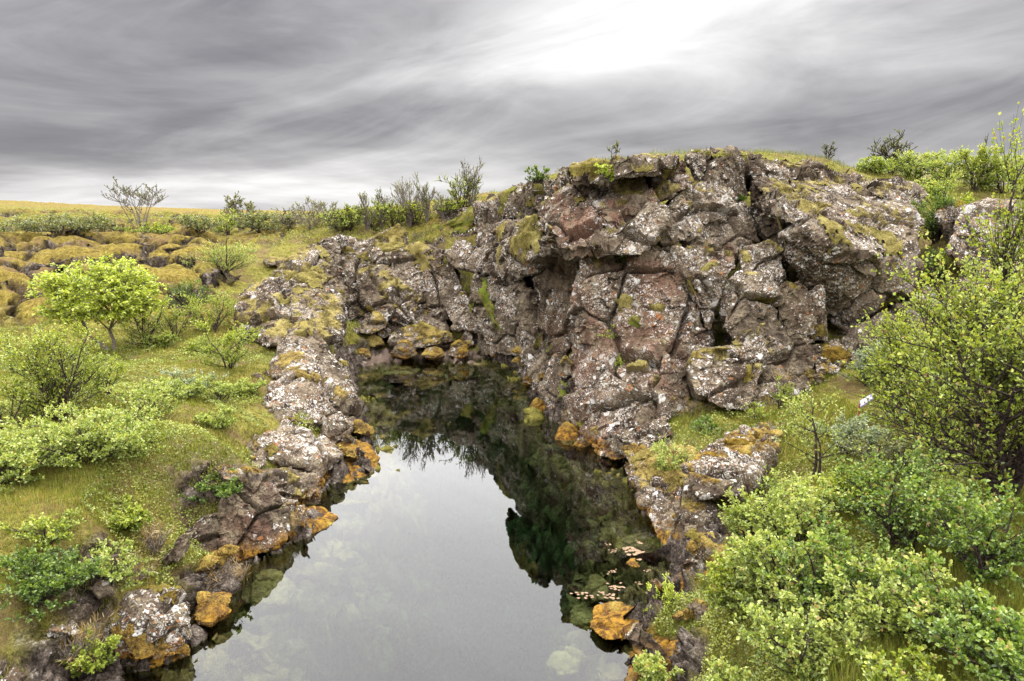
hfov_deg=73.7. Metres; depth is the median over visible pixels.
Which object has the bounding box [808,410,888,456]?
willow shrub
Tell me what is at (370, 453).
rock
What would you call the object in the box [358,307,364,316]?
mossy stone
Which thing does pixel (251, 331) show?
willow shrub
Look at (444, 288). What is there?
rock block
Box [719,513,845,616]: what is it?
birch bush
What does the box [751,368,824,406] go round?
rock block
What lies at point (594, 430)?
rubble stone
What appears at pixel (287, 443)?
boulder
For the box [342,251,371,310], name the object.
rock block
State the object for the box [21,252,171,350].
young tree
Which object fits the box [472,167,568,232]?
crest wall
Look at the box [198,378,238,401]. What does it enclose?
willow shrub
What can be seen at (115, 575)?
willow shrub
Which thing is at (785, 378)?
grass tussock
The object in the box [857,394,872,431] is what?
sign
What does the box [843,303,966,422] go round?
birch tree
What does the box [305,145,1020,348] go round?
grass
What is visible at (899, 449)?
willow shrub
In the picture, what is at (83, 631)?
grass tussock
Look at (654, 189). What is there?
rock slope
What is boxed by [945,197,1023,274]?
rock
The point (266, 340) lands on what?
stone
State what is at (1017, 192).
birch bush
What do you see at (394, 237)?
rock block
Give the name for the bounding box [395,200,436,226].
skyline birch
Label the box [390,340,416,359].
mossy stone
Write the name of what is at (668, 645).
bank rock
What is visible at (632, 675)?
bank rock
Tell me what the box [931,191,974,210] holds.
birch bush
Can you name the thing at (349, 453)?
rubble stone
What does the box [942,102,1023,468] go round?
birch tree
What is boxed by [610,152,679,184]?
crest rock
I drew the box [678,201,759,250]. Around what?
rock block
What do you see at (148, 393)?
willow sprig
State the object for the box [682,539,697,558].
rubble stone
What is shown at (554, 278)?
cliff wall
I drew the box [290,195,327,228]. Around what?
skyline birch
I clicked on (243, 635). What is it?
sunken rock
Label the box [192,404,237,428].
willow shrub
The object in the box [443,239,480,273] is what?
knobbly rock
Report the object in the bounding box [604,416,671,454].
rock block
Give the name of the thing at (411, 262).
rock block
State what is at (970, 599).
birch bush
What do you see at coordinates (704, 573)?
rock block
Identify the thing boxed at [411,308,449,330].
boulder
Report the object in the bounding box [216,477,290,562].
bank rock
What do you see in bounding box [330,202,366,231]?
skyline birch
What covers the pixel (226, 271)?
bare stick
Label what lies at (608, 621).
mossy stone
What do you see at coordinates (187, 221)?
shrub
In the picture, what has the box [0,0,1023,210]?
sky
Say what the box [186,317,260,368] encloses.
birch shrub
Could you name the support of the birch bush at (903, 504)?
on the ground at (474, 536)
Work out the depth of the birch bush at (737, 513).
8.53 m
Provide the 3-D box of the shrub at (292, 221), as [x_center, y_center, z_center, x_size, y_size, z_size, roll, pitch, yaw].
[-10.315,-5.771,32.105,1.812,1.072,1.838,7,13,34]
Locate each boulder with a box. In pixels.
[104,583,191,660]
[246,439,266,468]
[253,417,342,476]
[262,370,355,441]
[354,310,388,334]
[387,320,443,349]
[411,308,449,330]
[447,290,477,333]
[681,425,777,502]
[683,343,763,410]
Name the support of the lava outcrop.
on the ground at (474, 536)
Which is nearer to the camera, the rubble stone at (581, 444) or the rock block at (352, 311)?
the rubble stone at (581, 444)
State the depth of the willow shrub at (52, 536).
7.67 m
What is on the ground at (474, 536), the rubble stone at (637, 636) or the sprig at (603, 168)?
the rubble stone at (637, 636)
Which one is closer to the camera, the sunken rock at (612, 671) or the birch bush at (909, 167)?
the sunken rock at (612, 671)
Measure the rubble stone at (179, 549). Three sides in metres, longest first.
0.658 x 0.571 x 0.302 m
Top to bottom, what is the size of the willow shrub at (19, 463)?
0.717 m
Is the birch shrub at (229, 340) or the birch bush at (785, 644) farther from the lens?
the birch shrub at (229, 340)
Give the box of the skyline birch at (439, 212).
[427,192,455,219]
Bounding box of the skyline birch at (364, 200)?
[357,190,376,229]
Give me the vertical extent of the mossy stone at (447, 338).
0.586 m
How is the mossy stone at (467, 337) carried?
on the ground at (474, 536)
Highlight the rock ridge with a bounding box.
[263,321,364,416]
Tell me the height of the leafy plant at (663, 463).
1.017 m
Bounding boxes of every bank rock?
[0,659,31,680]
[184,512,240,560]
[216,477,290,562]
[279,492,309,519]
[624,648,672,680]
[627,613,678,655]
[673,500,728,561]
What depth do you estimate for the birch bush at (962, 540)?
6.07 m
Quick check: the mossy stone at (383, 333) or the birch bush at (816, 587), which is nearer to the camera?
the birch bush at (816, 587)
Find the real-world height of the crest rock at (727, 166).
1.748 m
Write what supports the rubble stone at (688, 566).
on the rock block at (704, 573)
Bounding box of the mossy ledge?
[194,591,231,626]
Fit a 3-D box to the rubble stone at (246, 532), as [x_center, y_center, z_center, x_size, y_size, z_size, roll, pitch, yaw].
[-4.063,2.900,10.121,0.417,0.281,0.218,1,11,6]
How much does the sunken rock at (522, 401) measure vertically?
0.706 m
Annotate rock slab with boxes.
[355,263,420,325]
[563,241,715,446]
[585,194,674,259]
[661,180,738,246]
[731,314,820,383]
[753,178,924,335]
[841,286,945,360]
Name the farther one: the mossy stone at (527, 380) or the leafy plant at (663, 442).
the mossy stone at (527, 380)
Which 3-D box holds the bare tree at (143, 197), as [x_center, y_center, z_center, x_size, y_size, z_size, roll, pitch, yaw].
[-17.495,-6.397,31.924,2.854,2.575,2.825,0,11,0]
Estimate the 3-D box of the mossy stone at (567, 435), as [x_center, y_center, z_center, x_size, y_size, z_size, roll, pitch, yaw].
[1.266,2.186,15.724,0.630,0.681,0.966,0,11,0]
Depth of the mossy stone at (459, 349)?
23.51 m
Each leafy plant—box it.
[643,573,683,612]
[647,438,693,472]
[658,434,669,449]
[741,401,774,418]
[769,375,793,407]
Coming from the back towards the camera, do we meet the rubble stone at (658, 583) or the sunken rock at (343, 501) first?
the sunken rock at (343, 501)
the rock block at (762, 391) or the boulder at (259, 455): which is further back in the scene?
the rock block at (762, 391)
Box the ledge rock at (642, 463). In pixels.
[624,441,697,490]
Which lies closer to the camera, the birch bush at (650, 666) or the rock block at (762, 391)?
the birch bush at (650, 666)
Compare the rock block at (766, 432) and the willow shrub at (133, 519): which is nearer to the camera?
the willow shrub at (133, 519)
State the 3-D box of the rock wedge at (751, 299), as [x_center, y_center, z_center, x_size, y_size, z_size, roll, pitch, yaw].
[5.666,-0.658,16.177,1.446,2.120,2.878,4,11,20]
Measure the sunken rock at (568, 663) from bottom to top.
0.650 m
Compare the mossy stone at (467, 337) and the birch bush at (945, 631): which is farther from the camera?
the mossy stone at (467, 337)
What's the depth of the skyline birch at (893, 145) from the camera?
25.96 m
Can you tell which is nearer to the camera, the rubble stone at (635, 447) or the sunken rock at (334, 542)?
the sunken rock at (334, 542)
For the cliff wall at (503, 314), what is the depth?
22.36 m
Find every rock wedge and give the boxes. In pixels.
[686,260,727,329]
[719,270,784,344]
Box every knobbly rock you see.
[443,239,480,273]
[504,214,558,267]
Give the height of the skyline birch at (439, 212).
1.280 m
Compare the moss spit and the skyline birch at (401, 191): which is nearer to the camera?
the moss spit
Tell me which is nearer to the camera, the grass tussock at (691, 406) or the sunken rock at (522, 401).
the grass tussock at (691, 406)
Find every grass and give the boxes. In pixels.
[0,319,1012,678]
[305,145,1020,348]
[653,322,1023,680]
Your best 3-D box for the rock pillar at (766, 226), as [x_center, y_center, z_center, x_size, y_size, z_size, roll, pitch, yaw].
[6.938,-3.218,18.340,1.287,2.228,3.621,3,11,18]
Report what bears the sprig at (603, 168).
on the crest rock at (580, 173)
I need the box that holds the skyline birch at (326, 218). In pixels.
[317,209,363,231]
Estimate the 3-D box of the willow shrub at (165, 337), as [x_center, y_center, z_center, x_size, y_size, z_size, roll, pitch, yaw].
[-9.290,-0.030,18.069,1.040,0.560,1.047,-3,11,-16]
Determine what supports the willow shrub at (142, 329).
on the ground at (474, 536)
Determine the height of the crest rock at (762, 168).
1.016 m
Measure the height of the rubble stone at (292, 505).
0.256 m
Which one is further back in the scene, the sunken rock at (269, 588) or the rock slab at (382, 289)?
the rock slab at (382, 289)
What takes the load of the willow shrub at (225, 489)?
on the ground at (474, 536)
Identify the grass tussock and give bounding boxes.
[42,612,108,670]
[121,549,160,584]
[132,518,178,555]
[205,556,252,589]
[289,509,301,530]
[675,396,715,417]
[764,366,799,391]
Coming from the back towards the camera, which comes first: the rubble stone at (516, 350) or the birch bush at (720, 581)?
the rubble stone at (516, 350)
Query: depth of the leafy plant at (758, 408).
13.39 m
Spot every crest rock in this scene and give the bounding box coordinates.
[565,158,617,187]
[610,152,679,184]
[684,145,752,202]
[749,153,810,186]
[794,159,869,184]
[858,176,929,212]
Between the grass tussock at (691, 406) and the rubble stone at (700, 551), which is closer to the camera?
the rubble stone at (700, 551)
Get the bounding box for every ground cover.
[0,191,498,246]
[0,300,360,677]
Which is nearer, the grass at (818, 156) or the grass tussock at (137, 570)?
the grass tussock at (137, 570)
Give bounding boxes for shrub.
[0,210,126,232]
[0,314,116,422]
[0,352,55,373]
[0,374,49,429]
[0,394,170,468]
[0,429,69,486]
[0,507,86,551]
[0,540,105,622]
[55,625,121,677]
[65,537,157,590]
[79,352,129,396]
[99,378,190,420]
[104,493,153,532]
[114,222,178,234]
[117,293,174,345]
[136,330,181,348]
[143,373,212,399]
[144,299,208,336]
[156,365,228,392]
[161,277,217,308]
[172,214,229,231]
[175,291,237,332]
[178,468,242,502]
[179,239,260,272]
[184,288,232,305]
[184,334,223,356]
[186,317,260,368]
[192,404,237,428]
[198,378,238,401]
[209,208,239,234]
[226,377,266,397]
[229,209,293,232]
[237,326,264,341]
[268,206,310,228]
[524,165,549,183]
[597,324,617,338]
[614,354,624,367]
[738,193,747,201]
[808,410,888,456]
[835,339,892,385]
[835,420,949,474]
[910,168,963,240]
[910,182,962,243]
[919,246,956,285]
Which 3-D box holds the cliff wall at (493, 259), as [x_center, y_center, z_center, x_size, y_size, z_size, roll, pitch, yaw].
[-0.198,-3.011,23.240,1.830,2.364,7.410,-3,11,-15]
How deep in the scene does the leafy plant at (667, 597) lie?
8.62 m
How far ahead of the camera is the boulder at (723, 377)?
14.35 m
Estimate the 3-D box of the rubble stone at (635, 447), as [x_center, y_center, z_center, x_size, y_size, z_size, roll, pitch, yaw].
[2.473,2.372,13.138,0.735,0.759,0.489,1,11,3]
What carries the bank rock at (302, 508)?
on the ground at (474, 536)
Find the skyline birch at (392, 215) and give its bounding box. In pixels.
[371,197,406,227]
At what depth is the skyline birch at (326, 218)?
29.13 m
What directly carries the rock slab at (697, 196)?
on the ground at (474, 536)
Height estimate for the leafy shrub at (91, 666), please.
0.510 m
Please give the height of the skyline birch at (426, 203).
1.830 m
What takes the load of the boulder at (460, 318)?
on the ground at (474, 536)
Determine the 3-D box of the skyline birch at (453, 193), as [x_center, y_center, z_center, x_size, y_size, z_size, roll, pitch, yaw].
[-2.369,-6.522,30.001,2.211,1.868,1.994,-3,11,-15]
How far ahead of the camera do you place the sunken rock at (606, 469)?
14.50 m
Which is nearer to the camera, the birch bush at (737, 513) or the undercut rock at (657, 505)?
the birch bush at (737, 513)
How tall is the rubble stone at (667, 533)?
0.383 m
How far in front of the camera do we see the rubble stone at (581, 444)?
14.89 m
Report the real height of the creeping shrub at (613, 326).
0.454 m
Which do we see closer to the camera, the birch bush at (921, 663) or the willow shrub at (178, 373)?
the birch bush at (921, 663)
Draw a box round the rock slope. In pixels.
[535,160,690,229]
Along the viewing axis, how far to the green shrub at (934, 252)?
17.20 m
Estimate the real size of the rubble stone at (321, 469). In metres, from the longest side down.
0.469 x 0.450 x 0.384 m
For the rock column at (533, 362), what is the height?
1.615 m
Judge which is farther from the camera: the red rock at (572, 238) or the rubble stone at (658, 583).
the red rock at (572, 238)
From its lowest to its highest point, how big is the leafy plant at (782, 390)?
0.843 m
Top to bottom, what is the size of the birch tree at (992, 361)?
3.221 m
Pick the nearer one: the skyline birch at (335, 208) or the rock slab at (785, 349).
the rock slab at (785, 349)
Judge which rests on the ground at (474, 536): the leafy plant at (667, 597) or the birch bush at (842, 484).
the birch bush at (842, 484)
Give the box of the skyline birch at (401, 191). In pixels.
[386,171,429,227]
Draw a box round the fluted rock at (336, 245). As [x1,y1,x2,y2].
[320,233,360,296]
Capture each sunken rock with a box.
[211,629,260,642]
[241,569,298,612]
[311,533,342,553]
[338,484,374,506]
[375,365,420,378]
[428,369,480,379]
[512,396,529,410]
[531,443,571,459]
[546,646,587,680]
[569,602,592,629]
[584,572,610,605]
[589,467,610,472]
[595,652,626,680]
[612,533,658,558]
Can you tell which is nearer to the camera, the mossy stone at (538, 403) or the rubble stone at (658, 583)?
the rubble stone at (658, 583)
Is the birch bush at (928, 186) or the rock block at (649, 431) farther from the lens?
the birch bush at (928, 186)
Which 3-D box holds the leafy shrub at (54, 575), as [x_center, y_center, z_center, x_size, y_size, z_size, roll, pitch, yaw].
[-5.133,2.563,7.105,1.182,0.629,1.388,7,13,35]
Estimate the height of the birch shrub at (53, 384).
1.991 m
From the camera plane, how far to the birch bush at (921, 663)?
4.98 m
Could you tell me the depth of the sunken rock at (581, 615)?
9.56 m
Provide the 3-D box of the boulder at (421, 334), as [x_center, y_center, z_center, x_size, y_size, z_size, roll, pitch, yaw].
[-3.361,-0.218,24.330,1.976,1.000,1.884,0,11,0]
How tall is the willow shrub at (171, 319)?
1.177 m
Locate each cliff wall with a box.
[424,206,477,246]
[468,273,544,357]
[474,217,530,283]
[528,256,579,359]
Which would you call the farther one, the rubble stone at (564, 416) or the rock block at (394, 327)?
the rock block at (394, 327)
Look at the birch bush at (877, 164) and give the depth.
24.43 m
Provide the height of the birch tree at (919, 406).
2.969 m
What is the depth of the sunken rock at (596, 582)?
9.96 m
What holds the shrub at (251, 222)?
on the ground at (474, 536)
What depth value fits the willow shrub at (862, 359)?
14.16 m
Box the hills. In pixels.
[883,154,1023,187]
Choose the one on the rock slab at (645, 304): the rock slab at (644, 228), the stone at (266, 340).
the rock slab at (644, 228)
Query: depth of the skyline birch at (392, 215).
29.88 m
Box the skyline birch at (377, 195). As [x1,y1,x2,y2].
[373,189,394,228]
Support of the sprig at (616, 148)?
on the crest rock at (666, 166)
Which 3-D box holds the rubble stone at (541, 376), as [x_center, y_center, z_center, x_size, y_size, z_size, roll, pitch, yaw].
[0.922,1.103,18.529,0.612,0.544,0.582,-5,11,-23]
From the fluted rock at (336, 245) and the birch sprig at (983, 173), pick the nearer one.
the birch sprig at (983, 173)
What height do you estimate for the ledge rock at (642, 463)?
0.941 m
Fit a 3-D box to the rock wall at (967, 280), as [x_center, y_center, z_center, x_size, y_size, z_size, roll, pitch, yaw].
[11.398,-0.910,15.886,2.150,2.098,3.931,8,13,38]
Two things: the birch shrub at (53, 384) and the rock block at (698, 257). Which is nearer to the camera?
the birch shrub at (53, 384)
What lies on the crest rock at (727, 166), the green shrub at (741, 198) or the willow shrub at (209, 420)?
the green shrub at (741, 198)
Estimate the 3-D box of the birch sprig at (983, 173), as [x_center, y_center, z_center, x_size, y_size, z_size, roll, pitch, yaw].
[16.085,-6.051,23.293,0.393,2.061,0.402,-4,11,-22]
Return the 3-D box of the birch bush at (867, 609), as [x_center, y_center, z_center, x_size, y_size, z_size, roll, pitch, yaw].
[3.179,2.210,5.581,1.211,0.756,1.176,0,11,0]
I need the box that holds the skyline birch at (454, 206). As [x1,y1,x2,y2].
[432,199,467,213]
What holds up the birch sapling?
on the ground at (474, 536)
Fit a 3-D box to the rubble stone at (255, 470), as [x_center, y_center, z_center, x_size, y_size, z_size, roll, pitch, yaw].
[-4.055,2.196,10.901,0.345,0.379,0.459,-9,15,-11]
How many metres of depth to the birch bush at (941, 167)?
23.96 m
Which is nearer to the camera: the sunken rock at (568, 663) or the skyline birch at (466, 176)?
the sunken rock at (568, 663)
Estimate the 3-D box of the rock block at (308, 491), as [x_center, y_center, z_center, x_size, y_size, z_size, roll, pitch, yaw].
[-3.999,2.567,12.417,1.179,1.056,2.148,-3,11,-15]
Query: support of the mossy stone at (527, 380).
on the water
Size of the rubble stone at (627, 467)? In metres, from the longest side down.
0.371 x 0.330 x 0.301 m
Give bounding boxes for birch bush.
[632,649,684,680]
[696,544,773,621]
[705,655,762,680]
[717,485,791,544]
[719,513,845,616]
[729,589,893,680]
[737,464,864,559]
[756,504,909,623]
[815,463,923,520]
[817,543,1007,656]
[829,437,978,568]
[855,155,894,173]
[856,642,990,680]
[890,148,947,178]
[893,545,1023,673]
[902,593,1023,680]
[910,468,1023,597]
[913,176,957,199]
[915,148,977,183]
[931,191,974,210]
[950,141,1008,191]
[961,153,1023,193]
[1006,175,1023,199]
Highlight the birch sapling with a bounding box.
[772,382,881,483]
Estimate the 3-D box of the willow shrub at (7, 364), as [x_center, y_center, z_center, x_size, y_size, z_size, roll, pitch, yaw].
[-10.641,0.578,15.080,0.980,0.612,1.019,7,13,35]
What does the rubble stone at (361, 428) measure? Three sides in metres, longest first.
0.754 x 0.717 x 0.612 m
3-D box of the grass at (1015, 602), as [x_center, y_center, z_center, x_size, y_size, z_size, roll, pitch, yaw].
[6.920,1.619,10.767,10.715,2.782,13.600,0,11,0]
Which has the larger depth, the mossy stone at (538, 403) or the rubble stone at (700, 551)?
the mossy stone at (538, 403)
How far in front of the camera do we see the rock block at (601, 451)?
14.27 m
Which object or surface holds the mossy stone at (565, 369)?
on the rock slab at (645, 304)
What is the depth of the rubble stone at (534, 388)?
18.64 m
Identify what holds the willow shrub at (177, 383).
on the ground at (474, 536)
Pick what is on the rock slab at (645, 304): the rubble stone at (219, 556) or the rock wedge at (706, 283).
the rock wedge at (706, 283)
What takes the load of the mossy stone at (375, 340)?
on the ground at (474, 536)
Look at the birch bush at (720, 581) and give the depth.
7.10 m
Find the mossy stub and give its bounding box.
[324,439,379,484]
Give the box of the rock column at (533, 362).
[520,346,567,404]
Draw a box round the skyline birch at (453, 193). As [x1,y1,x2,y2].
[435,172,483,207]
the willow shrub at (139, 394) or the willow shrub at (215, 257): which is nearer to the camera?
the willow shrub at (139, 394)
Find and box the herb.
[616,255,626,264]
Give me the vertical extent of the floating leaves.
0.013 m
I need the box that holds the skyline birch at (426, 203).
[416,182,435,221]
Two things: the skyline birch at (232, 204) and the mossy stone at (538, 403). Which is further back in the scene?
the skyline birch at (232, 204)
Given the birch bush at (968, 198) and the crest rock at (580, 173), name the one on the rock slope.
the crest rock at (580, 173)
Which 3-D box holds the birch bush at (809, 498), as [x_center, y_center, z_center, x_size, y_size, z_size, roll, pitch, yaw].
[3.168,1.950,7.614,1.349,1.044,1.231,6,12,30]
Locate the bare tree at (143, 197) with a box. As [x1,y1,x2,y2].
[101,176,167,228]
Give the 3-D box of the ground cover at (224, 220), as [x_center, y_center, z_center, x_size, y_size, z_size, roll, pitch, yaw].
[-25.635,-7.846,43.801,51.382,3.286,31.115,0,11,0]
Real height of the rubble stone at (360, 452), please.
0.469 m
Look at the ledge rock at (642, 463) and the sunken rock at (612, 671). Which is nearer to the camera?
the sunken rock at (612, 671)
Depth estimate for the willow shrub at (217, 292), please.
22.61 m
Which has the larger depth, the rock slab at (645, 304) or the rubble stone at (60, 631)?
the rock slab at (645, 304)
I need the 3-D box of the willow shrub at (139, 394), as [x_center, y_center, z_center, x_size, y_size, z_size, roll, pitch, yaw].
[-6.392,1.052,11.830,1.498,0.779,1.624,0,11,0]
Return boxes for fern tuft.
[689,413,719,434]
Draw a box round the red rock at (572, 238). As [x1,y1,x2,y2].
[537,189,625,262]
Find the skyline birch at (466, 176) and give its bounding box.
[459,158,483,206]
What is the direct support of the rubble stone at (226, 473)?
on the ground at (474, 536)
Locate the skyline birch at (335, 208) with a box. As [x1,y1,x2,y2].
[319,201,343,229]
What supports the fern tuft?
on the ground at (474, 536)
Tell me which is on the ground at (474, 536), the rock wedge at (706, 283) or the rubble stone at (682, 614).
the rubble stone at (682, 614)
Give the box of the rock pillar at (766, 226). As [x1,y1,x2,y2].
[748,180,788,265]
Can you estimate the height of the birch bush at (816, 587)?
0.929 m
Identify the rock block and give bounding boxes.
[259,466,325,506]
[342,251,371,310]
[344,294,360,321]
[356,237,374,257]
[371,241,444,318]
[372,221,408,252]
[375,321,404,339]
[424,260,462,320]
[592,444,623,460]
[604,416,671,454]
[662,561,716,591]
[668,241,742,295]
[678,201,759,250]
[737,422,782,453]
[738,239,789,285]
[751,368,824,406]
[777,280,827,344]
[815,339,851,374]
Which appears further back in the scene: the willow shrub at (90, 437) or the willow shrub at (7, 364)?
the willow shrub at (7, 364)
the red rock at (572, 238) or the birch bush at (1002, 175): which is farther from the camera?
the birch bush at (1002, 175)
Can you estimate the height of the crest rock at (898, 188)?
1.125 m
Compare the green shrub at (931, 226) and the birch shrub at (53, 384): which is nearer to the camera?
the birch shrub at (53, 384)
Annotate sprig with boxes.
[144,374,157,414]
[594,162,614,181]
[606,140,619,159]
[821,141,836,158]
[977,133,991,191]
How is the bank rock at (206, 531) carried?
on the ground at (474, 536)
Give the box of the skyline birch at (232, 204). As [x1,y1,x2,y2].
[220,191,257,230]
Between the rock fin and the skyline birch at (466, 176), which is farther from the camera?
the skyline birch at (466, 176)
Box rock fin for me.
[231,242,346,347]
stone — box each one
[46,620,78,641]
[90,576,114,598]
[111,623,190,677]
[161,527,196,565]
[195,544,238,571]
[214,463,254,488]
[240,529,249,539]
[250,373,264,379]
[252,467,270,481]
[261,333,271,347]
[281,485,299,505]
[281,502,296,512]
[298,509,307,527]
[307,462,327,475]
[332,426,341,443]
[340,446,357,461]
[341,433,354,442]
[352,419,373,439]
[356,447,368,458]
[357,348,370,359]
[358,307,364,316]
[366,334,384,347]
[377,327,390,339]
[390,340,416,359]
[421,346,444,360]
[442,331,453,345]
[448,339,469,358]
[460,330,474,347]
[511,346,520,355]
[512,356,523,368]
[522,375,531,386]
[530,397,545,411]
[532,382,537,391]
[537,372,544,383]
[541,397,556,410]
[554,421,578,447]
[558,355,572,380]
[561,410,570,422]
[571,439,589,449]
[583,425,597,437]
[590,601,638,641]
[621,443,646,453]
[625,462,630,473]
[625,622,670,670]
[626,558,639,567]
[645,437,657,445]
[646,578,669,594]
[655,529,670,546]
[672,608,694,620]
[673,559,697,590]
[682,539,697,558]
[687,598,710,622]
[688,541,704,561]
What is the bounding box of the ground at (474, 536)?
[0,152,1023,680]
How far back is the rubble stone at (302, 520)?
10.71 m
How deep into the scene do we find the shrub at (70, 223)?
28.91 m
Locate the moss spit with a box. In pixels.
[288,506,337,541]
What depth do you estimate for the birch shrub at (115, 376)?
12.93 m
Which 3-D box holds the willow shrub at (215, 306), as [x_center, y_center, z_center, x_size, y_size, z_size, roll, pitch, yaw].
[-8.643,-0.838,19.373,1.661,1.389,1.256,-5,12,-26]
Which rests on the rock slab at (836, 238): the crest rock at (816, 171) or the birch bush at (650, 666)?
the crest rock at (816, 171)
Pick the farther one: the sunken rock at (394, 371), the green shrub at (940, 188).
the sunken rock at (394, 371)
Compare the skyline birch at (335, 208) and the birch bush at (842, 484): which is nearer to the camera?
the birch bush at (842, 484)
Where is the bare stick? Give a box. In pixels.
[218,226,231,272]
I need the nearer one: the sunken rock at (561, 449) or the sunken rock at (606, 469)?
the sunken rock at (606, 469)
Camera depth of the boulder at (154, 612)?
7.74 m
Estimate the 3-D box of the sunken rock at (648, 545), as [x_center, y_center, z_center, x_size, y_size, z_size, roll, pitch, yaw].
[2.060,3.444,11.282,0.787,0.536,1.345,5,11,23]
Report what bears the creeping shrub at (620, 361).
on the rock slab at (645, 304)
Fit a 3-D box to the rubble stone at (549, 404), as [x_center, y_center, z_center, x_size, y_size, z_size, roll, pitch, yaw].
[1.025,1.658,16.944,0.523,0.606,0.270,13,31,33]
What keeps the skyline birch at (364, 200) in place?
on the ground at (474, 536)
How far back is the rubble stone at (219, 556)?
9.29 m
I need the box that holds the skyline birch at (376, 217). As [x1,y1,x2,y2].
[356,204,390,225]
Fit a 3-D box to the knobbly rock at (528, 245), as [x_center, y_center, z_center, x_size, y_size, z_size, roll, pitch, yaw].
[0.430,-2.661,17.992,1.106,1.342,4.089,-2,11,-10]
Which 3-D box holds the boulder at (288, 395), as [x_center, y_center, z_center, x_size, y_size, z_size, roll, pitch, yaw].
[-4.662,1.489,15.459,2.071,1.584,3.187,-4,11,-22]
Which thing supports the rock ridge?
on the ground at (474, 536)
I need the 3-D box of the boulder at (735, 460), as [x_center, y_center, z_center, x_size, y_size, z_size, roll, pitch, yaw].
[3.736,2.034,11.572,1.436,0.924,3.067,4,11,23]
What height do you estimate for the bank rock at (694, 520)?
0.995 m
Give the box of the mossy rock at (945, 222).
[934,198,966,241]
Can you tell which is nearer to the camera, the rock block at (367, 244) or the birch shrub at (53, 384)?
the birch shrub at (53, 384)
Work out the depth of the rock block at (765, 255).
16.13 m
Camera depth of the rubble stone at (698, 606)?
7.97 m
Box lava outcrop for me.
[263,256,284,267]
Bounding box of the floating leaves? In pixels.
[570,540,648,599]
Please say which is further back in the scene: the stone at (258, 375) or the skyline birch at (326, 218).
the skyline birch at (326, 218)
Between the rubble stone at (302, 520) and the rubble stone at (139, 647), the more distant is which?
the rubble stone at (302, 520)
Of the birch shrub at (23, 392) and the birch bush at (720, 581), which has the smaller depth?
the birch bush at (720, 581)
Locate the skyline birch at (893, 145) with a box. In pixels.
[867,128,921,173]
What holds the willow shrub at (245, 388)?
on the ground at (474, 536)
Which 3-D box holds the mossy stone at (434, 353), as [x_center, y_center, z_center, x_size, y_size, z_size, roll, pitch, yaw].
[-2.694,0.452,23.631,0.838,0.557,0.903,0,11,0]
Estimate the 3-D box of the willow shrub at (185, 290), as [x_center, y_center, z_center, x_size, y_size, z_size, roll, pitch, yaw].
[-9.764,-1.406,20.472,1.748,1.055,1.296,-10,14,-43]
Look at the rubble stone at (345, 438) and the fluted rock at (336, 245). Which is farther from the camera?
the fluted rock at (336, 245)
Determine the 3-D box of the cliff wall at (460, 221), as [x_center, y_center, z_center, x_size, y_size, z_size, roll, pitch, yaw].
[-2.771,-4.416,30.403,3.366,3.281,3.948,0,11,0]
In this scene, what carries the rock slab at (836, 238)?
on the ground at (474, 536)
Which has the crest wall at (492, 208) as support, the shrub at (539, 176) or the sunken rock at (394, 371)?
the shrub at (539, 176)
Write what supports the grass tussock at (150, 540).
on the ground at (474, 536)
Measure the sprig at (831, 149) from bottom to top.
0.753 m
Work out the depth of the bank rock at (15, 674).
6.60 m
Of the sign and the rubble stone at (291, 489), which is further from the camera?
the sign
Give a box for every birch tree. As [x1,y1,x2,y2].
[833,230,1023,502]
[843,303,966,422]
[859,267,1023,458]
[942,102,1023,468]
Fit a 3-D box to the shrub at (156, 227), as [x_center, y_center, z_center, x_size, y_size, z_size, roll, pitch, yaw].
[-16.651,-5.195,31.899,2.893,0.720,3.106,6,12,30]
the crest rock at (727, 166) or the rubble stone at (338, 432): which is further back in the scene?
the crest rock at (727, 166)
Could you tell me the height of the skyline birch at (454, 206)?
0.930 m
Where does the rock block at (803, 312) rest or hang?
on the ground at (474, 536)
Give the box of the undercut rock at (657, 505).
[632,473,694,545]
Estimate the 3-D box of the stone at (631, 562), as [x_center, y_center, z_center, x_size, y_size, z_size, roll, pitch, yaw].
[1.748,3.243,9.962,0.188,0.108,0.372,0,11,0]
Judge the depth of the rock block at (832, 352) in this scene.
15.19 m
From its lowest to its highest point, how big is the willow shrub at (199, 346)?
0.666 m
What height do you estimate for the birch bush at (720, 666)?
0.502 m

